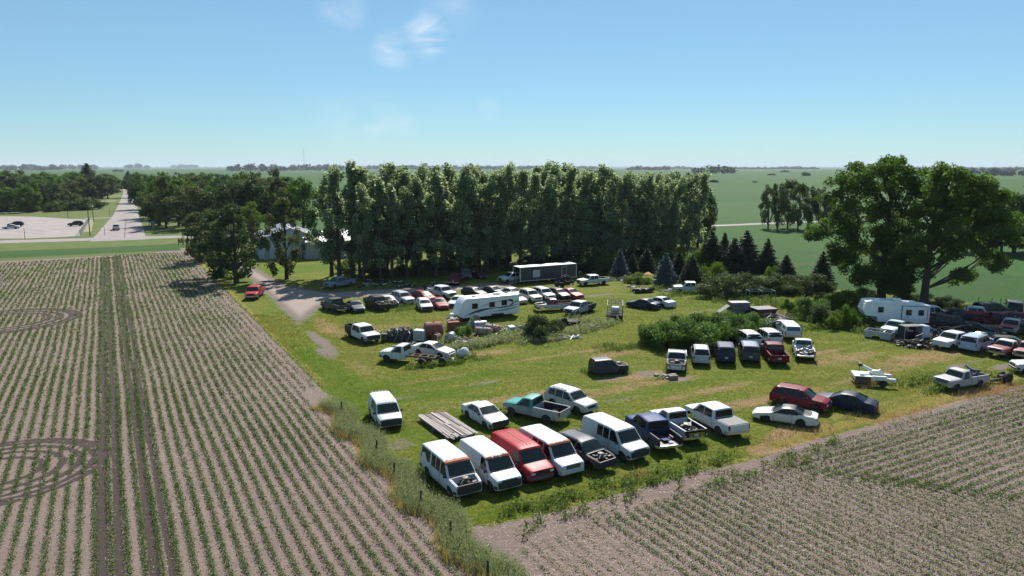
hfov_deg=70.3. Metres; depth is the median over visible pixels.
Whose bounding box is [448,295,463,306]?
sedan car
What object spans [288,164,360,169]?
wood
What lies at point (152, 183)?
woodland tree
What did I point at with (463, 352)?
fuel tank
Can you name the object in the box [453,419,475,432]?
board
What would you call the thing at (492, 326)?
fuel tank
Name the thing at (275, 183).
woodland tree
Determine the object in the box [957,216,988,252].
woodland tree
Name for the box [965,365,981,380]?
scrap heap
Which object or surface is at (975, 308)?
pickup truck
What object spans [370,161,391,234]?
poplar tree
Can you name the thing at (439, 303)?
sedan car
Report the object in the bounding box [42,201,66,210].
undergrowth bush
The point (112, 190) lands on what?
woodland tree
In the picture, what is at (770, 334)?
minivan
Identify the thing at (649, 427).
pickup truck
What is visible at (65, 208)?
undergrowth bush
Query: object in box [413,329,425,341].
chest freezer
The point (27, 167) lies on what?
wood
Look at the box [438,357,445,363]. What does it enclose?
dual wheel
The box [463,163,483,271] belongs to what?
poplar tree
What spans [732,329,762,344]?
minivan
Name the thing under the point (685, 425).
scrap heap
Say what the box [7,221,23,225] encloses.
suv
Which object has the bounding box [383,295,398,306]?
sedan car
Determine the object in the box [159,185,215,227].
woodland tree
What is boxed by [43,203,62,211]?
undergrowth bush
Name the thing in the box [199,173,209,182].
woodland tree
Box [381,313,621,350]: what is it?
weeds
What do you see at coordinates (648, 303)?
sedan car
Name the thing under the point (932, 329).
scrap heap
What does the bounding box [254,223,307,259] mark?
metal building
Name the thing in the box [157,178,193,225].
woodland tree
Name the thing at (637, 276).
bush
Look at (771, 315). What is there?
rubble heap
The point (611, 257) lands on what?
bush
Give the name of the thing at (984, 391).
dry grass
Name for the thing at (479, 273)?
sedan car
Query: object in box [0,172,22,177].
woodland tree
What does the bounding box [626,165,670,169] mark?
wood
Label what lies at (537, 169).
poplar tree
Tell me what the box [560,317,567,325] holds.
tractor tyre
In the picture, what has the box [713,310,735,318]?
thicket bush
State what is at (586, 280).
pickup truck
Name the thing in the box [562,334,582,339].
scrap heap
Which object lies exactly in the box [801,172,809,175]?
wood
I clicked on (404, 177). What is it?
poplar tree
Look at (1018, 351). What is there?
old pickup truck
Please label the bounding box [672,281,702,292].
pickup truck
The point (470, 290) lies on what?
suv
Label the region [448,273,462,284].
suv
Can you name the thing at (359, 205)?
poplar tree
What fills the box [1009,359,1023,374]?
pickup truck
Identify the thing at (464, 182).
poplar tree
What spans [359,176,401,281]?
poplar tree
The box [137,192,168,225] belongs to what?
woodland tree
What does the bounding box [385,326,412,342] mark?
tarp heap
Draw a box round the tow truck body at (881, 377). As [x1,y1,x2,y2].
[851,362,895,387]
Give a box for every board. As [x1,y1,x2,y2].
[418,415,442,432]
[419,414,451,435]
[421,414,450,434]
[425,414,453,432]
[428,414,464,436]
[431,412,450,424]
[432,420,457,437]
[435,413,469,434]
[437,413,471,434]
[438,411,460,425]
[443,412,477,433]
[444,423,463,435]
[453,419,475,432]
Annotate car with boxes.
[2,224,19,228]
[346,300,365,312]
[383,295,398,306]
[411,289,435,299]
[411,340,455,356]
[415,297,432,310]
[429,297,448,309]
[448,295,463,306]
[461,400,508,428]
[472,269,487,278]
[480,285,502,293]
[500,287,518,291]
[513,292,527,303]
[549,287,570,299]
[563,287,583,298]
[626,298,660,308]
[650,296,675,307]
[752,404,818,426]
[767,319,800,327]
[818,390,878,413]
[925,316,942,327]
[954,322,1000,332]
[975,331,994,336]
[989,334,1023,341]
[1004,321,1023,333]
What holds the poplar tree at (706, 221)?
on the lot grass at (300, 295)
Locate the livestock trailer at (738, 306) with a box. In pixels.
[716,301,749,313]
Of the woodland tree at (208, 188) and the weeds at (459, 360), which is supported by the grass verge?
the woodland tree at (208, 188)
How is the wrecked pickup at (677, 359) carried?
on the lot grass at (300, 295)
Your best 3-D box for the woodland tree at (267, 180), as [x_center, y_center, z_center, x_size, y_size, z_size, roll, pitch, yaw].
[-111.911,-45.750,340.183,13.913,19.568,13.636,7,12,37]
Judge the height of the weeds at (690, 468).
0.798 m
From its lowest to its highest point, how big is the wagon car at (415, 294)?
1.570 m
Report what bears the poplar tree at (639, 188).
on the lot grass at (300, 295)
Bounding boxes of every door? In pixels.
[265,251,269,259]
[282,243,298,258]
[381,335,386,340]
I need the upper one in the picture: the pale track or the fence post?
the pale track
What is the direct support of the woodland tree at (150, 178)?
on the grass verge
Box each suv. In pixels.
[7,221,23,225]
[67,221,83,225]
[390,290,414,303]
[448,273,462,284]
[459,268,471,279]
[461,285,487,295]
[518,288,542,302]
[533,286,555,300]
[544,383,597,414]
[559,429,615,469]
[689,344,710,364]
[713,341,735,362]
[737,340,759,361]
[769,382,831,412]
[930,313,970,328]
[958,332,993,352]
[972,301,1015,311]
[1003,299,1023,311]
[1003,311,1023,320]
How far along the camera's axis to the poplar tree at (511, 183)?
142.18 m
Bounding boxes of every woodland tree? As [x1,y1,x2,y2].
[0,170,16,188]
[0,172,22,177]
[0,182,5,204]
[0,187,17,210]
[2,170,41,197]
[13,180,43,211]
[25,180,60,205]
[30,171,46,177]
[31,175,46,181]
[39,172,65,183]
[46,184,71,202]
[55,180,81,202]
[59,171,83,179]
[71,176,99,198]
[80,173,109,200]
[86,170,110,192]
[100,173,120,188]
[102,176,120,197]
[115,177,121,189]
[120,174,133,190]
[125,171,146,199]
[126,179,147,207]
[135,181,156,213]
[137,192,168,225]
[140,172,171,194]
[147,178,176,211]
[150,176,174,228]
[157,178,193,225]
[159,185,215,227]
[182,173,198,177]
[183,175,208,188]
[186,182,211,206]
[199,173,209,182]
[202,190,228,220]
[203,174,220,186]
[206,180,249,228]
[208,172,221,180]
[208,174,235,202]
[226,171,249,183]
[230,171,275,219]
[239,201,262,234]
[240,177,269,208]
[262,170,273,182]
[263,193,289,226]
[265,166,292,223]
[266,176,298,195]
[280,176,324,229]
[285,183,310,212]
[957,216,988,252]
[975,202,1014,251]
[985,191,1023,252]
[1006,194,1023,252]
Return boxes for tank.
[423,321,443,339]
[431,332,441,341]
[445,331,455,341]
[456,347,468,357]
[467,314,478,329]
[474,320,487,328]
[474,326,491,335]
[484,323,500,331]
[611,305,619,312]
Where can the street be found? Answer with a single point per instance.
(46, 240)
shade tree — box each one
[177,212,215,262]
[185,208,247,276]
[192,207,213,257]
[194,203,265,283]
[243,208,258,252]
[262,197,308,279]
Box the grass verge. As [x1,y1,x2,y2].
[0,189,205,250]
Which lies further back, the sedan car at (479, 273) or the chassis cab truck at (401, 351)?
the sedan car at (479, 273)
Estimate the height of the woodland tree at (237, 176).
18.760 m
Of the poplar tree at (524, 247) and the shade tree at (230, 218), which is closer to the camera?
the shade tree at (230, 218)
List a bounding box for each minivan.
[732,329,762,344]
[755,328,783,343]
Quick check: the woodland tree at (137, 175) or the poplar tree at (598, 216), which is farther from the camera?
the woodland tree at (137, 175)
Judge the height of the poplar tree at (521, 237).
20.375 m
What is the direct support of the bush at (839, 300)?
on the lot grass at (300, 295)
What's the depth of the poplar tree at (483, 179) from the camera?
144.44 m
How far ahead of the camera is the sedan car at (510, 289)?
115.70 m
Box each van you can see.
[368,390,402,428]
[420,439,481,497]
[458,435,521,492]
[490,428,553,483]
[519,424,583,477]
[580,412,649,461]
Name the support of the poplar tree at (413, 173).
on the lot grass at (300, 295)
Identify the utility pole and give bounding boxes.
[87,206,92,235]
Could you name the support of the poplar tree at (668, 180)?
on the lot grass at (300, 295)
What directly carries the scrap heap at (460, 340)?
on the lot grass at (300, 295)
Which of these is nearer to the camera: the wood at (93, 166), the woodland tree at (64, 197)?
the woodland tree at (64, 197)
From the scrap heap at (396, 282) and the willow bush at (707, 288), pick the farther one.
the scrap heap at (396, 282)
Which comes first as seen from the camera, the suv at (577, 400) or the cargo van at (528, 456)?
the cargo van at (528, 456)
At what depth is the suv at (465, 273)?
133.38 m
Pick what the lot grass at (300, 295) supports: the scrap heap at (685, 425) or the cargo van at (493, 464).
the cargo van at (493, 464)
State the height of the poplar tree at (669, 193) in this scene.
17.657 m
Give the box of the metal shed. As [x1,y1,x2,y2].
[301,229,395,259]
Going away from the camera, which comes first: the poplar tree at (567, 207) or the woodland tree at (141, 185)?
the poplar tree at (567, 207)
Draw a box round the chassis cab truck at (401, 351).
[379,343,439,366]
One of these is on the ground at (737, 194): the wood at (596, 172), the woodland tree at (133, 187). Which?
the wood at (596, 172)
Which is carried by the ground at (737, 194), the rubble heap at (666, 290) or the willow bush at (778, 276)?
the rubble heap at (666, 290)
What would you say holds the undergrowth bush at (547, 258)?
on the lot grass at (300, 295)
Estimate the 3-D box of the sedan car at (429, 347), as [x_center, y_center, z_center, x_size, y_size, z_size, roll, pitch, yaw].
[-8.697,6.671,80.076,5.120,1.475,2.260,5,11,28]
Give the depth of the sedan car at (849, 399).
61.59 m
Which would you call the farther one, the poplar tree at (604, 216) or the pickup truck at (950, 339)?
the poplar tree at (604, 216)
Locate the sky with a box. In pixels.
[0,0,1023,166]
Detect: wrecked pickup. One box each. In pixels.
[363,294,390,310]
[534,297,570,308]
[588,356,628,374]
[665,349,688,372]
[791,338,815,359]
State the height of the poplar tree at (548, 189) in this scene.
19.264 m
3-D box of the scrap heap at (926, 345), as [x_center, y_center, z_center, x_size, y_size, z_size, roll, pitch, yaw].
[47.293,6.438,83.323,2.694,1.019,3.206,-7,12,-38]
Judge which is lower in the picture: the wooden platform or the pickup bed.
the pickup bed
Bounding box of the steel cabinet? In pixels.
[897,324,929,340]
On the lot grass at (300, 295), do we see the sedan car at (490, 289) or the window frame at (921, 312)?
the sedan car at (490, 289)
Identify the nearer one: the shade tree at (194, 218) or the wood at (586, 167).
the shade tree at (194, 218)
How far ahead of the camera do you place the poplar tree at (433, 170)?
147.05 m
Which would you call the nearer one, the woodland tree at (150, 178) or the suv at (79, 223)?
the suv at (79, 223)
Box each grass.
[180,233,1023,562]
[253,297,1023,525]
[617,378,1023,480]
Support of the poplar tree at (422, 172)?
on the lot grass at (300, 295)
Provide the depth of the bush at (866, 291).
110.33 m
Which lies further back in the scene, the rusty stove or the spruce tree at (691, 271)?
the spruce tree at (691, 271)
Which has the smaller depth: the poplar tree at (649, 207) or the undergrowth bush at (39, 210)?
the poplar tree at (649, 207)
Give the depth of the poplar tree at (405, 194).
132.16 m
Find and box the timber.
[444,434,474,440]
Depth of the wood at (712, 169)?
2201.50 m
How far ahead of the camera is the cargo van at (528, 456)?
48.33 m
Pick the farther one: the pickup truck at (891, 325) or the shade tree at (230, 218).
the shade tree at (230, 218)
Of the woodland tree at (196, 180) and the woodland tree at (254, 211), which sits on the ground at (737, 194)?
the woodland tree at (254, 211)
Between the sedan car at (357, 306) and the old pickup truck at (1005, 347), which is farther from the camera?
the sedan car at (357, 306)
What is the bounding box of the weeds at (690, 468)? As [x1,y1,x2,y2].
[495,432,844,538]
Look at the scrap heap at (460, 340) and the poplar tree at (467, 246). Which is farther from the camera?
the poplar tree at (467, 246)
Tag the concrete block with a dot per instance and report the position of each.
(672, 376)
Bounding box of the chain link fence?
[79,215,89,235]
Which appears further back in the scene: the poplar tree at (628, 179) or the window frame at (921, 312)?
the poplar tree at (628, 179)
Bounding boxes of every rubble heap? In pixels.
[621,284,655,287]
[657,287,674,292]
[761,310,800,320]
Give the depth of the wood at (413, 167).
5922.12 m
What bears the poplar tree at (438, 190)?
on the lot grass at (300, 295)
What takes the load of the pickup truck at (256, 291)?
on the lot grass at (300, 295)
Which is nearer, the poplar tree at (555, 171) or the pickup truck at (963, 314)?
the pickup truck at (963, 314)
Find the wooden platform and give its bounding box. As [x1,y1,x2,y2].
[749,306,777,315]
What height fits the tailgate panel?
0.237 m
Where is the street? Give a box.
[0,234,239,242]
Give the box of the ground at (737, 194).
[0,167,1023,276]
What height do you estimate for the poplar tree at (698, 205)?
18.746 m
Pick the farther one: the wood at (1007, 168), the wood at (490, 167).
the wood at (490, 167)
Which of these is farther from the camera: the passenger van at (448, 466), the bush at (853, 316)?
the bush at (853, 316)
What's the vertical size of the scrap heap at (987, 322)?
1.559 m
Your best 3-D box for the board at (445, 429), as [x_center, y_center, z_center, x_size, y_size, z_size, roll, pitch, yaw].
[-5.293,10.917,56.602,0.128,0.045,4.495,-6,11,-31]
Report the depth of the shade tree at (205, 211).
163.11 m
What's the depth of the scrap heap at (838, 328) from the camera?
93.11 m
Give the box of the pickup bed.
[864,328,894,339]
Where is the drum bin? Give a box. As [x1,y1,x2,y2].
[381,333,387,341]
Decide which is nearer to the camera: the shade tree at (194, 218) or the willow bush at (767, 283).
the willow bush at (767, 283)
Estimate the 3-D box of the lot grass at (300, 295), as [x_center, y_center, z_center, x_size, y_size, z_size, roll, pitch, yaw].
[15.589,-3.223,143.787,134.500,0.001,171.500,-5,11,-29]
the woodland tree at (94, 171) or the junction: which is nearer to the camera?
the junction
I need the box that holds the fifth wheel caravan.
[858,298,930,324]
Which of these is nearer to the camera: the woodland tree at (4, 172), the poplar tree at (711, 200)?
the poplar tree at (711, 200)
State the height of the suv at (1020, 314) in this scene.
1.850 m
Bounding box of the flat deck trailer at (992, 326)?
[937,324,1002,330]
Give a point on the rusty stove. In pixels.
(451, 325)
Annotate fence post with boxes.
[449,521,451,535]
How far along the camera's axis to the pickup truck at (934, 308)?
97.94 m
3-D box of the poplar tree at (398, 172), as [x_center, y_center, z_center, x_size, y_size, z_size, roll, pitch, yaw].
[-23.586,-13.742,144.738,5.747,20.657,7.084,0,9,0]
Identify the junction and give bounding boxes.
[93,236,154,238]
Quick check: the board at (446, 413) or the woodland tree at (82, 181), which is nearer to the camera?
the board at (446, 413)
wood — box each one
[0,164,63,169]
[45,166,1013,167]
[54,164,100,168]
[124,162,149,167]
[172,164,198,167]
[226,163,287,170]
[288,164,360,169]
[357,164,460,168]
[461,165,561,168]
[560,168,615,174]
[573,166,597,168]
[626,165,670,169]
[663,165,691,168]
[691,164,737,173]
[729,166,819,168]
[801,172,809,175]
[915,166,1023,169]
[951,168,1023,175]
[979,167,1017,171]
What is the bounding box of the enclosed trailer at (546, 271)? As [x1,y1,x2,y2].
[506,262,576,284]
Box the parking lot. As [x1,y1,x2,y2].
[0,216,90,238]
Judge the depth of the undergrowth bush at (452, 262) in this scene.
146.45 m
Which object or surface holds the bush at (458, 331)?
on the lot grass at (300, 295)
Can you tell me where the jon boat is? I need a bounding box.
[632,288,654,292]
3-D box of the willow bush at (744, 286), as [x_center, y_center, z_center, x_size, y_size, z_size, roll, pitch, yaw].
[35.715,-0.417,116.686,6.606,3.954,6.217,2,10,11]
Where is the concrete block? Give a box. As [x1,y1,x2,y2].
[667,373,677,379]
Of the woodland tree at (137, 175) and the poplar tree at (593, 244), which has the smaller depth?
the poplar tree at (593, 244)
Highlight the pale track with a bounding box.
[0,211,62,212]
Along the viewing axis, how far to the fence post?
40.23 m
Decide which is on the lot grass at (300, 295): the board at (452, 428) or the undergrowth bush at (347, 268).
the undergrowth bush at (347, 268)
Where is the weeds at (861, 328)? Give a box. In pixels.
[605,274,999,394]
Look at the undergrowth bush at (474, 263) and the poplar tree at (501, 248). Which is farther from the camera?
the undergrowth bush at (474, 263)
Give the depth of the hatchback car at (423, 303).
104.92 m
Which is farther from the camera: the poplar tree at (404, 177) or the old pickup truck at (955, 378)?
the poplar tree at (404, 177)
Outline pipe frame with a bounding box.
[745,289,775,301]
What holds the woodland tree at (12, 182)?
on the grass verge
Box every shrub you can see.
[68,197,94,209]
[80,196,109,208]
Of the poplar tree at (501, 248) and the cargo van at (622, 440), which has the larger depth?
the poplar tree at (501, 248)
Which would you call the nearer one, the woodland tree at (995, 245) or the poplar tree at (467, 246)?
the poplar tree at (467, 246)
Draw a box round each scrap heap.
[357,283,385,287]
[366,279,389,284]
[378,280,406,287]
[394,282,424,288]
[447,317,457,320]
[453,333,485,346]
[551,336,566,340]
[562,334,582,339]
[653,373,668,379]
[672,419,695,430]
[793,345,814,354]
[811,322,843,329]
[887,333,932,350]
[912,335,937,341]
[915,340,941,349]
[929,325,944,336]
[934,323,1000,333]
[949,326,1006,334]
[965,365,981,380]
[971,317,997,324]
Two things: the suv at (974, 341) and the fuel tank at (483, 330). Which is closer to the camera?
the suv at (974, 341)
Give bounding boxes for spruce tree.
[79,163,108,195]
[120,171,130,185]
[609,249,630,277]
[626,253,640,273]
[637,248,657,273]
[650,253,678,285]
[672,250,686,279]
[677,255,704,283]
[696,230,728,272]
[719,233,729,255]
[720,238,751,274]
[738,230,763,273]
[755,238,779,272]
[776,255,799,279]
[809,251,837,286]
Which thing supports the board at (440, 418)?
on the board
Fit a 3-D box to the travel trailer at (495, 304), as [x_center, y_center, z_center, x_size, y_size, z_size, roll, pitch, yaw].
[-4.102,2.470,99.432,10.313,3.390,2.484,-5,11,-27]
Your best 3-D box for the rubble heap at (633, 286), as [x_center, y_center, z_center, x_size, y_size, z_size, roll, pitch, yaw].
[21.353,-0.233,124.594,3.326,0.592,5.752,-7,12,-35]
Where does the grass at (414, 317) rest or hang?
on the lot grass at (300, 295)
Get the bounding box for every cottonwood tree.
[801,154,950,298]
[895,160,1023,303]
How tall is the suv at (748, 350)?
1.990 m
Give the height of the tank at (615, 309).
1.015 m
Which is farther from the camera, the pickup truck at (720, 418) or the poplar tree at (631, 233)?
the poplar tree at (631, 233)
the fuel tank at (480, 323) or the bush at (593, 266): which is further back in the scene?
the bush at (593, 266)
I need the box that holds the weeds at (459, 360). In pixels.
[365,302,731,374]
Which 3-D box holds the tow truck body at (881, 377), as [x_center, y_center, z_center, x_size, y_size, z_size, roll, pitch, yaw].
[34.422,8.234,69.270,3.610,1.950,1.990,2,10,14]
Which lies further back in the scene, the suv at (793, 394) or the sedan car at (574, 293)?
the sedan car at (574, 293)
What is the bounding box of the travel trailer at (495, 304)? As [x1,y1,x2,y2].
[447,292,518,318]
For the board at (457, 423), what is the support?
on the board
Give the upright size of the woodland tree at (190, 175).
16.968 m
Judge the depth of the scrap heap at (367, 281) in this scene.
130.00 m
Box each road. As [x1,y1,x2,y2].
[92,189,144,240]
[712,217,928,225]
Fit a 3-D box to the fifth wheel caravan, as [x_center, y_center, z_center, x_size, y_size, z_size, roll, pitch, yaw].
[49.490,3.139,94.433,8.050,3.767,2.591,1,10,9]
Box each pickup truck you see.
[112,224,119,229]
[245,285,264,299]
[320,297,351,312]
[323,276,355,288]
[345,322,379,343]
[426,284,456,298]
[498,271,524,282]
[503,393,570,424]
[563,300,595,315]
[576,274,609,285]
[625,412,682,449]
[649,407,707,440]
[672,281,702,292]
[684,401,749,436]
[760,341,789,363]
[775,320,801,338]
[880,319,915,336]
[928,304,945,313]
[930,308,979,320]
[932,330,965,349]
[933,367,989,391]
[963,305,988,314]
[970,311,1022,324]
[986,338,1019,358]
[999,317,1021,335]
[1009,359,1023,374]
[1012,341,1023,357]
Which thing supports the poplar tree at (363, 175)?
on the lot grass at (300, 295)
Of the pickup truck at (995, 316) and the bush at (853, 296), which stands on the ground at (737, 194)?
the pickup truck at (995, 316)
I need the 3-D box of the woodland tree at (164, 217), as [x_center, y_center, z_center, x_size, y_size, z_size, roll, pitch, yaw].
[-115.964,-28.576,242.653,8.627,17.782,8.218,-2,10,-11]
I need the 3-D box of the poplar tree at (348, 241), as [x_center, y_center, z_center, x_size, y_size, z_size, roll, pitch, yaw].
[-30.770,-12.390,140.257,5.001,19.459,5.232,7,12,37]
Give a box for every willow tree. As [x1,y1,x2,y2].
[758,184,777,228]
[767,182,789,229]
[777,179,800,227]
[785,182,811,229]
[798,185,819,226]
[809,186,830,222]
[825,191,843,226]
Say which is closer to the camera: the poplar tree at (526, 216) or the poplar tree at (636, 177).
the poplar tree at (526, 216)
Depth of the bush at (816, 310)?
94.72 m
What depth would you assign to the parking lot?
248.16 m
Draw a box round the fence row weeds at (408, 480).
[316,395,538,575]
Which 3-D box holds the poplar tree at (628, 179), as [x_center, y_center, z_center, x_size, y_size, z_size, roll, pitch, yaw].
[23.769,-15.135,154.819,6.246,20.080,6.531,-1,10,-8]
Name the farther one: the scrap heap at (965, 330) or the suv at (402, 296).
the suv at (402, 296)
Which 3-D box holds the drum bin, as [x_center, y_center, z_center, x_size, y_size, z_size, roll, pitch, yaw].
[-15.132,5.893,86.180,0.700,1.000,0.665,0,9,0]
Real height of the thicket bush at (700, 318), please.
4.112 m
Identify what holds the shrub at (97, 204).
on the grass verge
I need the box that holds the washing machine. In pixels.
[507,325,514,332]
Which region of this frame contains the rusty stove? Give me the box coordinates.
[447,321,459,330]
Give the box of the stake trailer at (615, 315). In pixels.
[607,299,622,318]
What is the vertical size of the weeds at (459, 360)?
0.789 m
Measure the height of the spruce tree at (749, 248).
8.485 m
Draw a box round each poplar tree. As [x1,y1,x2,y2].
[304,172,345,276]
[309,163,355,275]
[322,159,372,278]
[341,179,357,261]
[344,166,376,278]
[346,181,381,283]
[357,172,374,255]
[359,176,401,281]
[363,175,390,276]
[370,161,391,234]
[373,161,402,275]
[373,182,406,280]
[390,167,402,269]
[392,186,426,278]
[393,169,416,274]
[397,164,411,264]
[402,175,433,276]
[408,162,432,268]
[410,168,428,235]
[415,169,461,277]
[421,164,441,257]
[424,176,446,267]
[430,176,461,275]
[437,162,459,270]
[445,163,478,268]
[453,168,465,270]
[460,167,481,269]
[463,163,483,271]
[475,169,496,268]
[476,169,504,272]
[478,171,510,268]
[486,169,512,271]
[487,167,515,266]
[499,159,519,270]
[507,173,518,265]
[509,169,518,261]
[510,168,536,264]
[514,173,529,264]
[523,171,546,264]
[524,178,541,252]
[527,165,541,236]
[531,160,556,259]
[535,175,559,263]
[538,161,566,262]
[548,166,564,251]
[554,161,580,261]
[559,162,576,244]
[568,173,584,257]
[569,166,597,258]
[577,177,600,258]
[584,173,602,259]
[591,164,617,252]
[593,181,615,249]
[602,174,625,254]
[609,170,637,251]
[624,172,640,261]
[624,173,638,257]
[628,176,650,258]
[636,174,647,247]
[637,171,661,254]
[637,172,654,251]
[648,171,664,253]
[648,179,664,258]
[657,180,678,250]
[658,171,676,240]
[658,176,673,241]
[663,171,681,181]
[667,175,689,249]
[669,178,681,243]
[678,175,707,249]
[679,172,702,256]
[679,185,694,246]
[690,169,713,251]
[694,180,714,246]
[700,195,717,238]
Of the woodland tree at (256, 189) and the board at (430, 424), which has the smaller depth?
the board at (430, 424)
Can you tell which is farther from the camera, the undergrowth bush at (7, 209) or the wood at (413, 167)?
the wood at (413, 167)
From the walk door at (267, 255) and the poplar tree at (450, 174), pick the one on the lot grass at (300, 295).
the poplar tree at (450, 174)
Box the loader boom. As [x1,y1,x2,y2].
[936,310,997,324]
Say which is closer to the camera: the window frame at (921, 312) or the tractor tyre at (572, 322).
the window frame at (921, 312)
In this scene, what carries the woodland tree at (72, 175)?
on the grass verge
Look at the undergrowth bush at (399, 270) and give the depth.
137.31 m
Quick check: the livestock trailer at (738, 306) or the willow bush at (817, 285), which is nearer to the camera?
the livestock trailer at (738, 306)
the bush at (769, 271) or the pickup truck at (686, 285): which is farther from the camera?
the bush at (769, 271)
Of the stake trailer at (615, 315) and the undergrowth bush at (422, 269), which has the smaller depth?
the stake trailer at (615, 315)
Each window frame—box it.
[878,307,883,312]
[906,310,911,314]
[918,310,923,315]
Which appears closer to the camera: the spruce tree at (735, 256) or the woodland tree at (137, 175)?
the spruce tree at (735, 256)
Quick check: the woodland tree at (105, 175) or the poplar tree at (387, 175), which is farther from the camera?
the woodland tree at (105, 175)
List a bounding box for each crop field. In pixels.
[0,250,502,575]
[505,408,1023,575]
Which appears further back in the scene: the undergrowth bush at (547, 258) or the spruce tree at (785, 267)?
the undergrowth bush at (547, 258)
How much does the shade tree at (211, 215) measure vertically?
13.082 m
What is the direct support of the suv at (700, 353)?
on the lot grass at (300, 295)
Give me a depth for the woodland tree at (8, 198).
332.44 m
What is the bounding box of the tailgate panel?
[656,436,670,440]
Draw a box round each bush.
[2,203,19,211]
[26,207,42,211]
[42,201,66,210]
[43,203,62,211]
[58,202,70,210]
[333,259,357,273]
[362,264,390,277]
[390,265,411,275]
[409,259,439,275]
[437,254,464,269]
[454,324,472,338]
[457,257,477,266]
[483,251,508,267]
[517,255,545,264]
[522,313,554,338]
[534,253,555,263]
[546,318,565,335]
[549,251,583,262]
[569,247,609,276]
[590,246,623,269]
[622,272,651,283]
[630,242,668,257]
[637,319,687,350]
[638,323,653,345]
[652,316,723,353]
[655,313,688,342]
[656,246,691,263]
[676,310,733,349]
[684,247,721,268]
[693,272,742,299]
[699,261,728,286]
[709,312,743,339]
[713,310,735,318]
[715,275,754,297]
[721,312,755,329]
[731,271,763,295]
[740,311,771,329]
[743,275,779,295]
[752,276,783,294]
[760,272,798,294]
[764,265,778,276]
[777,274,814,296]
[780,298,796,313]
[791,295,831,315]
[794,275,821,288]
[799,273,836,292]
[806,304,835,324]
[812,290,850,310]
[820,308,851,328]
[827,288,862,310]
[836,303,862,326]
[852,285,882,300]
[895,291,919,301]
[929,293,958,306]
[940,297,970,307]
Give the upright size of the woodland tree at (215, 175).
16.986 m
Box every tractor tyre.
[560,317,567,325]
[567,319,579,325]
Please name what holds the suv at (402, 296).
on the lot grass at (300, 295)
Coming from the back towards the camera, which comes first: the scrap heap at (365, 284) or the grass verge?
the grass verge
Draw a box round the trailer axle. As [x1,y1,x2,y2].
[989,371,1012,382]
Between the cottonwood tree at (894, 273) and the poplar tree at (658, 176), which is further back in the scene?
the poplar tree at (658, 176)
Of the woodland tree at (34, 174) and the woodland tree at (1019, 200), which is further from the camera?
the woodland tree at (34, 174)
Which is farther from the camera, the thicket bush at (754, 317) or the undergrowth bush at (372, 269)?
the undergrowth bush at (372, 269)
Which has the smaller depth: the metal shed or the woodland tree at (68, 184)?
the metal shed
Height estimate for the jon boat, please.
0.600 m
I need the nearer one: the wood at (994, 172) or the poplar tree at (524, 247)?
the poplar tree at (524, 247)
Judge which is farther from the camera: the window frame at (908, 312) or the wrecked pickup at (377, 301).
the wrecked pickup at (377, 301)

